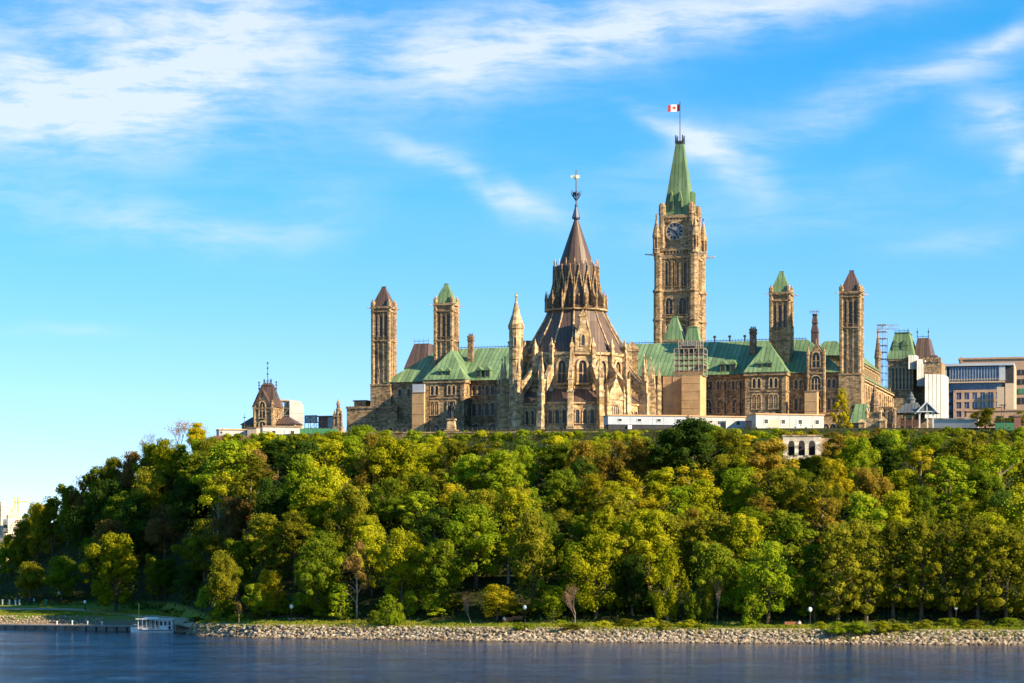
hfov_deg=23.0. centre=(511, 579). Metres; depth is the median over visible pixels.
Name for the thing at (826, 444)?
shrub
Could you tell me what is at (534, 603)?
shrub
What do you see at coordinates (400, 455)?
tree
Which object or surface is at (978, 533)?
tree
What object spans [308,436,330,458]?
tree
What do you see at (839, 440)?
tree
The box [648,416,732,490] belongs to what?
tree
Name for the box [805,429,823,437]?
shrub
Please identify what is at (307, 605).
shrub
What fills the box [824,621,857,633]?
shrub
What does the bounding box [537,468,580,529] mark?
tree
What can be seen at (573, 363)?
round library
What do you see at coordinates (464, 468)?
tree
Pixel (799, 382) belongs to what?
window
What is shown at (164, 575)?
tree
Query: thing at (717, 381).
window
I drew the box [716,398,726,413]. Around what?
window
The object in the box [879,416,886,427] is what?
gate pier
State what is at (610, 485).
tree
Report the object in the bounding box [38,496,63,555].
tree
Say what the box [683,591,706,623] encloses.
shrub
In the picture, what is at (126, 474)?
tree
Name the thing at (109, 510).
tree
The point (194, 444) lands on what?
hedge
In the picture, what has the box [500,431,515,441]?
shrub
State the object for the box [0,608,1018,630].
path
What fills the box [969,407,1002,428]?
tree
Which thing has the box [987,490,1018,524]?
tree
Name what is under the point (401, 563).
tree
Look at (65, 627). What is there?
dock
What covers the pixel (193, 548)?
tree
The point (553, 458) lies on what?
tree
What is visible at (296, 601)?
shrub
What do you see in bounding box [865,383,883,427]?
stone memorial
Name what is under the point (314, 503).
tree
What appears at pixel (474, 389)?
window
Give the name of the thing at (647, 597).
tree
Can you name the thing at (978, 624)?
shrub
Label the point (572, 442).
tree
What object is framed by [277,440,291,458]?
tree
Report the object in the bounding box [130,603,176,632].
tour boat
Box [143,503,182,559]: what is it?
tree
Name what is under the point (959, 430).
shrub
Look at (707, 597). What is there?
tree
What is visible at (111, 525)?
tree
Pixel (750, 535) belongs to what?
tree
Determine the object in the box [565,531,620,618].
tree
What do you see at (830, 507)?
tree
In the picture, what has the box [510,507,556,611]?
tree
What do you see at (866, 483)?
tree
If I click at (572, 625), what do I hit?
shrub
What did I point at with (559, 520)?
tree
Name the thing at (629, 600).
tree
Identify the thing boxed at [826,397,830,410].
window
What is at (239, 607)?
tree
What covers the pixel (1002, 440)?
tree
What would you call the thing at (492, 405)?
window
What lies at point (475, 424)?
window
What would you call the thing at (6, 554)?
tree
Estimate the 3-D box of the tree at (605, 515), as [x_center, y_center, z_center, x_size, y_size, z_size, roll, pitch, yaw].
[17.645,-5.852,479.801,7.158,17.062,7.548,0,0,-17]
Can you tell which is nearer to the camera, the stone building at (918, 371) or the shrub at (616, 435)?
the shrub at (616, 435)
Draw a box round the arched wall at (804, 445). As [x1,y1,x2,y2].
[764,435,839,460]
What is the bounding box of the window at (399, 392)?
[397,388,402,396]
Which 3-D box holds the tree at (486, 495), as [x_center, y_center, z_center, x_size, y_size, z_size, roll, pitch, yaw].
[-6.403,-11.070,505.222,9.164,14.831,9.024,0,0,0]
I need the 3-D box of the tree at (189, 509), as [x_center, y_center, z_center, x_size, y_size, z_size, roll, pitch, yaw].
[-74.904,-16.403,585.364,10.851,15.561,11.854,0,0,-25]
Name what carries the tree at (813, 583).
on the ground at (172, 600)
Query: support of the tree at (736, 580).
on the ground at (172, 600)
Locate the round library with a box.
[495,170,661,428]
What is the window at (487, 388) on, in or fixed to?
in the parliament building at (780, 370)
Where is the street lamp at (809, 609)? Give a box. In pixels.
[808,607,811,625]
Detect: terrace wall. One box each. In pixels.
[345,427,604,440]
[933,418,978,427]
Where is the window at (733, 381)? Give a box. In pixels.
[731,379,734,389]
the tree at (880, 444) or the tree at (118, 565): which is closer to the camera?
the tree at (880, 444)
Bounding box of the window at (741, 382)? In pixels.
[739,379,742,389]
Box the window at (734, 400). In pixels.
[731,398,742,413]
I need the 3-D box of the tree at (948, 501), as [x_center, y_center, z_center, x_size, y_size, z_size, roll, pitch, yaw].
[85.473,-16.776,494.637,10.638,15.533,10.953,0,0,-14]
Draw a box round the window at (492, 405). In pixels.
[490,402,495,415]
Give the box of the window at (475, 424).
[471,423,480,430]
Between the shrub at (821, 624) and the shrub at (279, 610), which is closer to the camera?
the shrub at (821, 624)
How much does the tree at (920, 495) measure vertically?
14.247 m
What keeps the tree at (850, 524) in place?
on the ground at (172, 600)
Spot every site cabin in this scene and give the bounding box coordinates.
[216,429,246,435]
[259,426,300,433]
[603,414,686,428]
[686,415,745,427]
[746,413,824,427]
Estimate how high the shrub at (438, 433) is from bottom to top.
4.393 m
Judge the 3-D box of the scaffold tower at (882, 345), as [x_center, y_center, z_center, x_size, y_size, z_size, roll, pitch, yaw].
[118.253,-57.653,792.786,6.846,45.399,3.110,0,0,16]
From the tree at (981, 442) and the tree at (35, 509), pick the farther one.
the tree at (35, 509)
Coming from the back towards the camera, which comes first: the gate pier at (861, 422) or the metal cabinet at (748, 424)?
the gate pier at (861, 422)
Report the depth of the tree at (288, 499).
537.02 m
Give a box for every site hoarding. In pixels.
[214,435,258,440]
[300,428,337,433]
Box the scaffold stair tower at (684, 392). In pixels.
[663,341,706,415]
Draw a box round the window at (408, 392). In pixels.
[406,388,411,396]
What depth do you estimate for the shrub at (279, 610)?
498.85 m
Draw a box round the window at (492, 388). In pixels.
[490,384,494,395]
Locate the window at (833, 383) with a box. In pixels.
[831,378,836,388]
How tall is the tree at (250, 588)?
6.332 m
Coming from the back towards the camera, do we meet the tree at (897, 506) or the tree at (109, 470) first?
the tree at (109, 470)
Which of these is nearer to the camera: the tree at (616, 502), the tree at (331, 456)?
the tree at (616, 502)
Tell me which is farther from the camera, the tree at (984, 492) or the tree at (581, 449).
the tree at (581, 449)
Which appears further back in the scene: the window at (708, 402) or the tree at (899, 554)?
the window at (708, 402)
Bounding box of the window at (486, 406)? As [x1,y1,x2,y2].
[484,402,489,415]
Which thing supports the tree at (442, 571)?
on the ground at (172, 600)
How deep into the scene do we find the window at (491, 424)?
661.55 m
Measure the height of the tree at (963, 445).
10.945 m
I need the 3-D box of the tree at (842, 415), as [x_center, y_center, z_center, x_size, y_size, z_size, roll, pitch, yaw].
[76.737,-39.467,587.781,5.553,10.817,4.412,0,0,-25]
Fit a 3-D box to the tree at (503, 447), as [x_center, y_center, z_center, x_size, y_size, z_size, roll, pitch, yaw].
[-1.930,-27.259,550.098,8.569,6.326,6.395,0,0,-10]
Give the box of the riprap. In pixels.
[0,615,1023,645]
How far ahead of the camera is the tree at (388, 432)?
568.14 m
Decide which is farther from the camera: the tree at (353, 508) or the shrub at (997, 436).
the shrub at (997, 436)
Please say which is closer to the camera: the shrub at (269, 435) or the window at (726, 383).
the shrub at (269, 435)
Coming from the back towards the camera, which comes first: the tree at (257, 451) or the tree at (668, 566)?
the tree at (257, 451)
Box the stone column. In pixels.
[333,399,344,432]
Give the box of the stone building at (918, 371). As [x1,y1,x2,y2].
[886,328,948,427]
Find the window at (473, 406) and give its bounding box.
[471,402,476,416]
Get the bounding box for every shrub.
[183,616,200,622]
[194,587,211,608]
[205,615,231,622]
[209,599,237,617]
[221,433,231,440]
[229,613,246,621]
[230,433,247,440]
[237,439,265,451]
[242,611,263,619]
[246,433,264,440]
[256,431,274,439]
[261,432,275,444]
[272,434,294,449]
[273,598,290,613]
[284,605,310,615]
[288,434,306,449]
[290,592,308,607]
[292,433,308,447]
[305,589,320,608]
[306,432,322,440]
[312,604,330,616]
[322,431,341,439]
[329,431,345,442]
[366,610,379,624]
[375,594,404,625]
[401,589,419,615]
[402,430,424,446]
[410,431,424,442]
[421,433,436,438]
[434,430,447,440]
[439,439,458,448]
[449,433,470,440]
[471,430,490,437]
[490,432,507,440]
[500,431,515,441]
[501,603,533,617]
[512,429,531,440]
[513,622,531,628]
[526,599,545,612]
[540,597,566,615]
[541,431,554,437]
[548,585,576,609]
[552,619,566,625]
[554,431,565,436]
[559,623,584,628]
[563,431,575,440]
[572,430,583,438]
[593,432,613,441]
[593,620,611,628]
[602,589,623,608]
[608,431,624,440]
[613,618,632,627]
[622,434,632,439]
[625,430,643,437]
[625,436,649,450]
[632,617,661,627]
[643,599,664,607]
[656,620,672,629]
[675,619,697,628]
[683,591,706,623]
[693,624,705,629]
[727,428,741,436]
[728,586,747,613]
[741,594,765,626]
[748,430,758,435]
[753,431,768,438]
[765,428,791,438]
[769,594,790,613]
[777,430,793,437]
[781,458,790,465]
[786,585,810,604]
[788,458,800,464]
[793,431,807,434]
[797,595,821,617]
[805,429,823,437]
[812,621,826,628]
[821,441,832,456]
[824,431,839,436]
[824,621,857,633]
[841,621,870,633]
[842,431,853,436]
[869,427,883,436]
[869,621,893,632]
[890,592,917,607]
[891,623,911,631]
[898,429,918,443]
[912,619,935,628]
[913,593,933,610]
[928,432,950,443]
[937,618,961,626]
[940,426,957,434]
[951,427,965,437]
[960,429,975,440]
[962,620,984,628]
[972,432,989,441]
[988,432,1002,440]
[991,429,1007,436]
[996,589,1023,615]
[996,617,1021,628]
[1005,431,1015,438]
[1012,426,1023,440]
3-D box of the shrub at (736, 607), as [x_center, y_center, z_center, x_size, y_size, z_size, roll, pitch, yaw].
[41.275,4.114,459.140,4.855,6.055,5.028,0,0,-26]
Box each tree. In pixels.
[0,534,23,579]
[5,519,40,569]
[14,561,45,600]
[21,510,33,538]
[22,501,53,560]
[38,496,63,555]
[40,555,80,602]
[52,483,78,547]
[63,504,96,557]
[67,475,92,516]
[76,537,102,587]
[79,532,140,610]
[80,465,105,517]
[84,518,145,582]
[87,477,132,529]
[91,457,122,496]
[102,491,129,536]
[114,494,154,560]
[116,451,140,494]
[130,466,172,518]
[131,442,169,490]
[138,432,157,451]
[142,553,161,597]
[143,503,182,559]
[147,559,184,598]
[149,518,224,581]
[151,437,179,490]
[162,440,218,474]
[167,420,193,444]
[167,476,211,536]
[170,443,189,477]
[173,450,209,504]
[180,592,195,604]
[185,422,210,451]
[190,440,258,510]
[197,471,233,534]
[198,437,218,454]
[201,456,231,506]
[204,550,240,617]
[208,452,280,520]
[210,496,254,553]
[223,538,257,599]
[231,448,276,494]
[234,601,241,614]
[237,478,283,514]
[240,441,262,452]
[241,512,286,578]
[241,583,265,608]
[248,476,290,538]
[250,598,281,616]
[254,568,288,614]
[258,515,284,568]
[260,439,300,479]
[273,439,321,493]
[275,511,314,585]
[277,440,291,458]
[282,483,337,556]
[282,498,299,531]
[283,454,319,512]
[293,530,346,578]
[293,539,342,615]
[297,467,341,499]
[299,466,373,537]
[303,440,350,472]
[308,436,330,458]
[311,589,332,610]
[323,483,383,558]
[325,492,366,557]
[328,583,354,619]
[329,467,369,488]
[334,436,365,468]
[334,525,391,596]
[339,433,397,494]
[341,539,373,617]
[343,424,377,465]
[346,515,388,573]
[359,491,383,524]
[363,436,410,494]
[366,436,428,499]
[368,477,415,541]
[375,430,395,440]
[377,527,426,610]
[386,589,404,604]
[391,507,464,588]
[392,532,423,590]
[396,491,438,544]
[401,473,437,525]
[412,443,446,483]
[412,536,464,611]
[418,585,433,606]
[420,436,445,457]
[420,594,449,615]
[422,516,457,551]
[428,468,458,517]
[432,439,468,476]
[438,482,467,523]
[440,491,467,543]
[442,504,511,587]
[443,453,486,500]
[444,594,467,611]
[459,533,483,565]
[462,488,502,533]
[462,594,471,622]
[463,438,503,478]
[467,489,504,527]
[469,449,530,507]
[477,584,516,620]
[484,441,516,459]
[484,531,521,583]
[492,486,541,545]
[494,487,538,560]
[503,435,545,477]
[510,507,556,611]
[512,445,539,488]
[517,487,541,520]
[522,511,564,577]
[536,435,570,479]
[537,442,571,490]
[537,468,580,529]
[540,585,568,621]
[543,512,573,566]
[553,508,577,536]
[555,541,587,589]
[561,440,599,487]
[562,582,579,622]
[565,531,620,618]
[566,456,601,508]
[566,514,589,547]
[568,439,579,453]
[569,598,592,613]
[570,440,608,467]
[574,473,606,517]
[583,492,634,570]
[587,504,621,587]
[592,438,634,488]
[593,438,612,454]
[596,481,631,507]
[610,508,685,589]
[612,469,646,510]
[612,552,651,615]
[614,486,639,553]
[620,594,635,605]
[622,436,662,492]
[625,496,662,553]
[629,436,654,455]
[634,589,653,611]
[637,467,677,523]
[647,540,689,621]
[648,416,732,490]
[650,512,707,581]
[651,431,697,482]
[663,486,703,541]
[668,507,708,553]
[669,463,717,520]
[680,479,728,528]
[687,511,736,574]
[688,540,735,614]
[695,454,740,497]
[703,585,714,621]
[705,429,717,447]
[707,427,748,483]
[709,576,725,623]
[716,466,764,519]
[720,557,750,603]
[726,513,768,576]
[728,438,781,487]
[731,506,771,551]
[734,448,765,489]
[738,540,840,623]
[739,434,755,450]
[743,438,799,508]
[744,496,779,532]
[750,541,786,598]
[751,467,808,531]
[763,522,809,567]
[765,509,818,578]
[787,466,815,514]
[792,481,840,534]
[794,544,829,620]
[797,457,814,470]
[802,466,845,548]
[805,497,847,562]
[806,455,833,484]
[808,522,863,621]
[820,457,853,518]
[821,434,848,471]
[821,519,893,621]
[827,595,855,610]
[829,518,870,586]
[830,388,853,427]
[833,432,873,460]
[833,435,873,494]
[839,436,882,498]
[839,491,887,567]
[842,465,893,521]
[866,434,902,479]
[870,490,917,547]
[870,520,919,619]
[876,468,933,517]
[877,429,908,467]
[889,536,913,569]
[897,515,949,619]
[903,434,948,474]
[904,484,938,538]
[905,445,935,485]
[909,525,936,575]
[917,463,952,508]
[924,455,976,530]
[925,520,981,618]
[926,585,944,609]
[932,500,989,530]
[938,436,976,474]
[943,469,968,495]
[944,542,974,583]
[946,438,960,454]
[950,524,975,554]
[952,515,1003,619]
[956,466,1005,516]
[959,507,1014,565]
[963,441,1023,493]
[966,443,998,486]
[968,512,1013,581]
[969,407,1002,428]
[971,441,992,462]
[977,438,1014,481]
[977,523,1023,617]
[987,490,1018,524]
[996,439,1023,487]
[999,492,1023,562]
[1004,527,1023,611]
[1007,411,1023,426]
[1008,486,1023,506]
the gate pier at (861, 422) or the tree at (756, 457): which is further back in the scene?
the gate pier at (861, 422)
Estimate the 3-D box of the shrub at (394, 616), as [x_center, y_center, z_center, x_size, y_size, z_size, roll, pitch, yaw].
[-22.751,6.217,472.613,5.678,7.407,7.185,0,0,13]
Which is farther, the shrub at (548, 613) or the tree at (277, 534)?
the tree at (277, 534)
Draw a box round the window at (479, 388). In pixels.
[477,384,481,395]
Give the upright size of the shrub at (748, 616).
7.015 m
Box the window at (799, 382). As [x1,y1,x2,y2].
[798,378,802,388]
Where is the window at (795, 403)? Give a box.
[793,397,797,410]
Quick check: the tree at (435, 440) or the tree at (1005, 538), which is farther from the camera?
the tree at (435, 440)
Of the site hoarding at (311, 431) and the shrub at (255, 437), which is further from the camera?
the site hoarding at (311, 431)
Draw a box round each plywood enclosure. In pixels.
[412,384,425,431]
[804,391,818,413]
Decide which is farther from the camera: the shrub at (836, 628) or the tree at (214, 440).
the tree at (214, 440)
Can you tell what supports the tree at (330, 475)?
on the ground at (172, 600)
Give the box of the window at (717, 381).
[715,380,719,390]
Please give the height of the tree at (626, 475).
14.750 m
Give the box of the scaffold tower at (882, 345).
[876,324,898,386]
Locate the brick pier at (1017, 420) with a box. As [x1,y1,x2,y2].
[1013,415,1021,428]
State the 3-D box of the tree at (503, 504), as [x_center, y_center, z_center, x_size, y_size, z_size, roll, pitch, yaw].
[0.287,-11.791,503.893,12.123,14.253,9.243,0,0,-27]
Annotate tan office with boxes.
[958,357,1023,408]
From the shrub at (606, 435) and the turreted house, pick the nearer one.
the shrub at (606, 435)
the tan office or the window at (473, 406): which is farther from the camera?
the tan office
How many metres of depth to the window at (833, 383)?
636.21 m
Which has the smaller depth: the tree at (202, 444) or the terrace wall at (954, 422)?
the terrace wall at (954, 422)
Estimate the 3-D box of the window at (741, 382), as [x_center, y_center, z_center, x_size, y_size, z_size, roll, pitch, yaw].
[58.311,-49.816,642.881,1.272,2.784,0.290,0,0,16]
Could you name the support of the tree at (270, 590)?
on the ground at (172, 600)
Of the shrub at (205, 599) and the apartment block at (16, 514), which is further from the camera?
the apartment block at (16, 514)
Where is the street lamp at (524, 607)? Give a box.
[523,605,526,623]
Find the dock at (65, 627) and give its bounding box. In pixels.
[0,624,179,630]
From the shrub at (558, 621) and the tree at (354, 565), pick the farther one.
the tree at (354, 565)
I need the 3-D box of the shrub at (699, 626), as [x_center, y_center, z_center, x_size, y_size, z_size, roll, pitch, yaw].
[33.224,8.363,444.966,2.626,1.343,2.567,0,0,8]
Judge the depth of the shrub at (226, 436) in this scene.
605.42 m
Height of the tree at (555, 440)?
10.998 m
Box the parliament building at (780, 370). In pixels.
[346,270,902,431]
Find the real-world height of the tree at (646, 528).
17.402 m
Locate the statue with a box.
[445,401,457,430]
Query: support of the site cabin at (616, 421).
on the ground at (172, 600)
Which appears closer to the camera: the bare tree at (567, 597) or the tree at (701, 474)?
the bare tree at (567, 597)
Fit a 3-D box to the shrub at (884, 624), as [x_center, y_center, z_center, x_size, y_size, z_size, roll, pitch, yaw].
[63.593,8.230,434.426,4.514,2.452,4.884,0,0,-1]
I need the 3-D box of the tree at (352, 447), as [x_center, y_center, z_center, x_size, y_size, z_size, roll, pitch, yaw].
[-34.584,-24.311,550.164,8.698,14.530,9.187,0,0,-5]
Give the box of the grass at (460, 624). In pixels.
[0,609,1023,642]
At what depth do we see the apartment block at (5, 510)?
1251.56 m
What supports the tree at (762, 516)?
on the ground at (172, 600)
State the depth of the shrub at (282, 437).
586.05 m
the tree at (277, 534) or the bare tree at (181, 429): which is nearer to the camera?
the tree at (277, 534)
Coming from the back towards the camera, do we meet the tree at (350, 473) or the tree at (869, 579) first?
the tree at (350, 473)
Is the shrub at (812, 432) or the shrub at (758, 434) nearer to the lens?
the shrub at (812, 432)
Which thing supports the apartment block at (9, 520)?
on the ground at (172, 600)
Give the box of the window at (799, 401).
[798,397,800,410]
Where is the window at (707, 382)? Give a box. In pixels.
[706,380,708,390]
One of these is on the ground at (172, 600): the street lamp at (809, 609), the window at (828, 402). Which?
the street lamp at (809, 609)
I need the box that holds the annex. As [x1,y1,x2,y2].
[966,409,1023,427]
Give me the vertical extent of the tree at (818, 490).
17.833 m
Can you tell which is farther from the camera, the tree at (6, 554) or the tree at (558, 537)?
the tree at (6, 554)
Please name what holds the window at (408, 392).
in the parliament building at (780, 370)
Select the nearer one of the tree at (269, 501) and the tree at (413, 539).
the tree at (413, 539)
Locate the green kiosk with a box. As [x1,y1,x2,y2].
[994,421,1013,429]
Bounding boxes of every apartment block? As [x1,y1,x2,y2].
[0,502,11,537]
[3,515,18,536]
[12,508,21,520]
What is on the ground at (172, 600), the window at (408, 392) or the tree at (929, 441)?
the tree at (929, 441)
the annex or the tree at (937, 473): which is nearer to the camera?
the tree at (937, 473)
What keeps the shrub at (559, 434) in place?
on the ground at (172, 600)
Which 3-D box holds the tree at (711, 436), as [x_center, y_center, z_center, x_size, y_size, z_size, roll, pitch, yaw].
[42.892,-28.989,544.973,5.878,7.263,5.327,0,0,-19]
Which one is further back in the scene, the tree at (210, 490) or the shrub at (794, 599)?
the tree at (210, 490)
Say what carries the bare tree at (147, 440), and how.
on the ground at (172, 600)
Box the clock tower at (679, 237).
[645,102,714,342]
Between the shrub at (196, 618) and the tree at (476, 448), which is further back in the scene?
the tree at (476, 448)
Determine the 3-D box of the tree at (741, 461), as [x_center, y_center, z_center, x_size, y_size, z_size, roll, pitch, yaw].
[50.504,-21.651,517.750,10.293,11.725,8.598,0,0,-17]
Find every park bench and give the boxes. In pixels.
[502,617,512,620]
[512,616,522,618]
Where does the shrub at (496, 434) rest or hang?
on the ground at (172, 600)
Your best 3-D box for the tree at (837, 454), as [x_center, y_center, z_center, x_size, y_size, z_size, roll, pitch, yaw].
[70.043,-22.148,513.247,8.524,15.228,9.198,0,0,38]
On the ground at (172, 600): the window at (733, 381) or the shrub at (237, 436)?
the shrub at (237, 436)
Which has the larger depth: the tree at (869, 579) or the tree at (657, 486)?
the tree at (657, 486)
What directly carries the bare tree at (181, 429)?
on the ground at (172, 600)
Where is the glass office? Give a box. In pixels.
[945,362,1015,417]
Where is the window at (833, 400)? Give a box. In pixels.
[831,397,835,409]
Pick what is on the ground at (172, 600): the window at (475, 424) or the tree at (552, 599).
the tree at (552, 599)
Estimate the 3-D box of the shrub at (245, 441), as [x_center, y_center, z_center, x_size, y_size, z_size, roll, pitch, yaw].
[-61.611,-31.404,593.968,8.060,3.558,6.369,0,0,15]
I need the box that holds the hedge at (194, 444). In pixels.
[191,438,342,451]
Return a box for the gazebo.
[896,392,939,427]
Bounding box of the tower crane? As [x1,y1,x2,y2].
[14,497,28,511]
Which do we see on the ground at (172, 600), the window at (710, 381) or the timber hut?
the timber hut
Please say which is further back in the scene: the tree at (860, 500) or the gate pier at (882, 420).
the gate pier at (882, 420)
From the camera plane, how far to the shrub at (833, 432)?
568.26 m
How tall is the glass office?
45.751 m
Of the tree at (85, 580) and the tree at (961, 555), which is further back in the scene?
the tree at (85, 580)
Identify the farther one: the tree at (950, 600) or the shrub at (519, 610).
the shrub at (519, 610)
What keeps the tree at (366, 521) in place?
on the ground at (172, 600)
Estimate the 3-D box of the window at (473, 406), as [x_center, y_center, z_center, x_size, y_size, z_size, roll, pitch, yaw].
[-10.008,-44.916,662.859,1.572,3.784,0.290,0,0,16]
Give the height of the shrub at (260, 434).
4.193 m
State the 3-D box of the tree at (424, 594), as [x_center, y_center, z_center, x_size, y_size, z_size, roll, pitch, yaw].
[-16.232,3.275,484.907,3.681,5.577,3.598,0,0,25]
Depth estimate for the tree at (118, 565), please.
568.51 m
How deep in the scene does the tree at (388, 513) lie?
520.30 m
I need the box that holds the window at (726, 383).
[724,380,727,390]
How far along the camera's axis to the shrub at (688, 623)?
447.97 m
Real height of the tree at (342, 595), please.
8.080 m
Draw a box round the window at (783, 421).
[781,419,785,424]
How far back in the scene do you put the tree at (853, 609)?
455.47 m
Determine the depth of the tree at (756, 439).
524.42 m
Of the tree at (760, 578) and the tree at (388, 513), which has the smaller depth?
the tree at (760, 578)
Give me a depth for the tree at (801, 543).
476.70 m
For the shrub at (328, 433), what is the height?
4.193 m
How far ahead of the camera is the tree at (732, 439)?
522.43 m
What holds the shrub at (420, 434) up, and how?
on the ground at (172, 600)
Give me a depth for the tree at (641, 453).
524.07 m
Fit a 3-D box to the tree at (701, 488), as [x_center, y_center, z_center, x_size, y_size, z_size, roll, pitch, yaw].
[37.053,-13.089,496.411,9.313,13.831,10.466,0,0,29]
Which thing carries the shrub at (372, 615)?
on the ground at (172, 600)
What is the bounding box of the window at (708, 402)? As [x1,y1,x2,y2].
[706,398,711,413]
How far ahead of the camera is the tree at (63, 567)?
588.95 m
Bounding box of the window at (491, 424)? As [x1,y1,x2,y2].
[488,423,495,428]
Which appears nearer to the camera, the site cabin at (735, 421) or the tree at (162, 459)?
the site cabin at (735, 421)
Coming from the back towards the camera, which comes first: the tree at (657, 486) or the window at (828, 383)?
the window at (828, 383)
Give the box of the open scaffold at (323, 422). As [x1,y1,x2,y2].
[304,415,332,428]
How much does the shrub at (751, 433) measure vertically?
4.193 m
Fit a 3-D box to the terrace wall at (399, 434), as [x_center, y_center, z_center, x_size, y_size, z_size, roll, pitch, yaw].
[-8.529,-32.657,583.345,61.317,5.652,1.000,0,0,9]
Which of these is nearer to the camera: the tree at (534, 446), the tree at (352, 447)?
the tree at (534, 446)
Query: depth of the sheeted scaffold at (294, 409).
665.68 m
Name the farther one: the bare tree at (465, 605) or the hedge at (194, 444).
the hedge at (194, 444)
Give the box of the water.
[0,630,1023,682]
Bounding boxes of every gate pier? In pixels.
[858,419,865,427]
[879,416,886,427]
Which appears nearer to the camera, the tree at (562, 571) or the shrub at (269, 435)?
the tree at (562, 571)
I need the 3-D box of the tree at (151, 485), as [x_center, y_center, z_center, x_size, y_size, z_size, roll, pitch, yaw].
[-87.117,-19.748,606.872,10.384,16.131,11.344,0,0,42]
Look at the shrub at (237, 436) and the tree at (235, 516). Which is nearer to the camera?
the tree at (235, 516)
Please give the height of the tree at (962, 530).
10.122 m
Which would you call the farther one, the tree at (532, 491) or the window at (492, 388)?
the window at (492, 388)
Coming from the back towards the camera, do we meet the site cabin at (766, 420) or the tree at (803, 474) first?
the site cabin at (766, 420)
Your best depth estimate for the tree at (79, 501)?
622.81 m
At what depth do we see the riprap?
447.31 m
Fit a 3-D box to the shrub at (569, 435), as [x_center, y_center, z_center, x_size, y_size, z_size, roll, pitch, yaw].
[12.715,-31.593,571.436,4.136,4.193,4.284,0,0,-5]
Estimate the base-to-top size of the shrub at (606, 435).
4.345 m
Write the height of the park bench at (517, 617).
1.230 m
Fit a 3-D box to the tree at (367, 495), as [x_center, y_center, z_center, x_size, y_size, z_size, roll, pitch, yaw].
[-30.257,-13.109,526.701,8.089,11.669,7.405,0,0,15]
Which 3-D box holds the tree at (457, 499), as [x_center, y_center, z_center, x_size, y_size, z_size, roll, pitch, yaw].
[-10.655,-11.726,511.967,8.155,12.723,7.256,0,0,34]
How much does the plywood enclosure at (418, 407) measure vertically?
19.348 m
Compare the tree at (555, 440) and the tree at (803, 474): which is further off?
the tree at (555, 440)
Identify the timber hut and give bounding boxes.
[247,427,260,435]
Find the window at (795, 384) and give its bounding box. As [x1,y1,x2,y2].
[793,378,797,388]
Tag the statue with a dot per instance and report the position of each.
(451, 423)
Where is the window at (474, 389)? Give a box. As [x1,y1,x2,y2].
[471,385,476,395]
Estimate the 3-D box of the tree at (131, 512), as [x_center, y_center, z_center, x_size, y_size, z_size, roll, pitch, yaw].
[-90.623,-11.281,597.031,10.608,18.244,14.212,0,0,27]
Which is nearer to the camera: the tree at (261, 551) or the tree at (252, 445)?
the tree at (261, 551)
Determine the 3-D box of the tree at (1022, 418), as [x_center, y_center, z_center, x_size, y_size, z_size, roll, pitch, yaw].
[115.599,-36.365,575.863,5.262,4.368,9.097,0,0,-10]
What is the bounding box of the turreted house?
[240,362,302,428]
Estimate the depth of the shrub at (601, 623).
451.01 m
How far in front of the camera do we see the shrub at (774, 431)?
561.35 m
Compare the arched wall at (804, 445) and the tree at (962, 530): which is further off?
the arched wall at (804, 445)
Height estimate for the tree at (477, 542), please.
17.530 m
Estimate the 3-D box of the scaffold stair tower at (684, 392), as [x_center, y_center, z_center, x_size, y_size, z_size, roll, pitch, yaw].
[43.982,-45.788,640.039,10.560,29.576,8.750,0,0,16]
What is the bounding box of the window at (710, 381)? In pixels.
[709,380,712,390]
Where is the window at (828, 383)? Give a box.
[826,378,831,388]
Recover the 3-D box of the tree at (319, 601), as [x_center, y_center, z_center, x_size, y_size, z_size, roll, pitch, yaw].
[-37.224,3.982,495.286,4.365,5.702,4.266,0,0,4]
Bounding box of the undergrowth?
[0,424,1023,627]
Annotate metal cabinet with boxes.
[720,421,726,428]
[746,421,752,427]
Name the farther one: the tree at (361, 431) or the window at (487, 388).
the window at (487, 388)
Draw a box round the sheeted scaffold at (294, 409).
[280,399,303,428]
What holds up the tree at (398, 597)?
on the ground at (172, 600)
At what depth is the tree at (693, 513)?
481.91 m
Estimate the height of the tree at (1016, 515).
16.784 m
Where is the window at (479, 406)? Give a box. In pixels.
[477,402,482,415]
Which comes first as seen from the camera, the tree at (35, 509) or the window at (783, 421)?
the window at (783, 421)
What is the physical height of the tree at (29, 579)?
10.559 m
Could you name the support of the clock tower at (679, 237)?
on the ground at (172, 600)
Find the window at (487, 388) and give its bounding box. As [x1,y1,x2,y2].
[484,384,489,395]
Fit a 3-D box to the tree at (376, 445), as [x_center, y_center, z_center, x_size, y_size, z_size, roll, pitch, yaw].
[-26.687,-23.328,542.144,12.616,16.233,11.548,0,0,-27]
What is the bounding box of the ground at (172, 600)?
[0,428,1023,643]
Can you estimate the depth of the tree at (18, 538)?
635.97 m
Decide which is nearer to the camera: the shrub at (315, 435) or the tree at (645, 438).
the tree at (645, 438)
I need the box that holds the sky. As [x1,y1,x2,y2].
[0,0,1023,521]
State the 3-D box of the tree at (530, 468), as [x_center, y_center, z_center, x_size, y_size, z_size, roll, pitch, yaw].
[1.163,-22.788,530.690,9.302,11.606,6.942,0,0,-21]

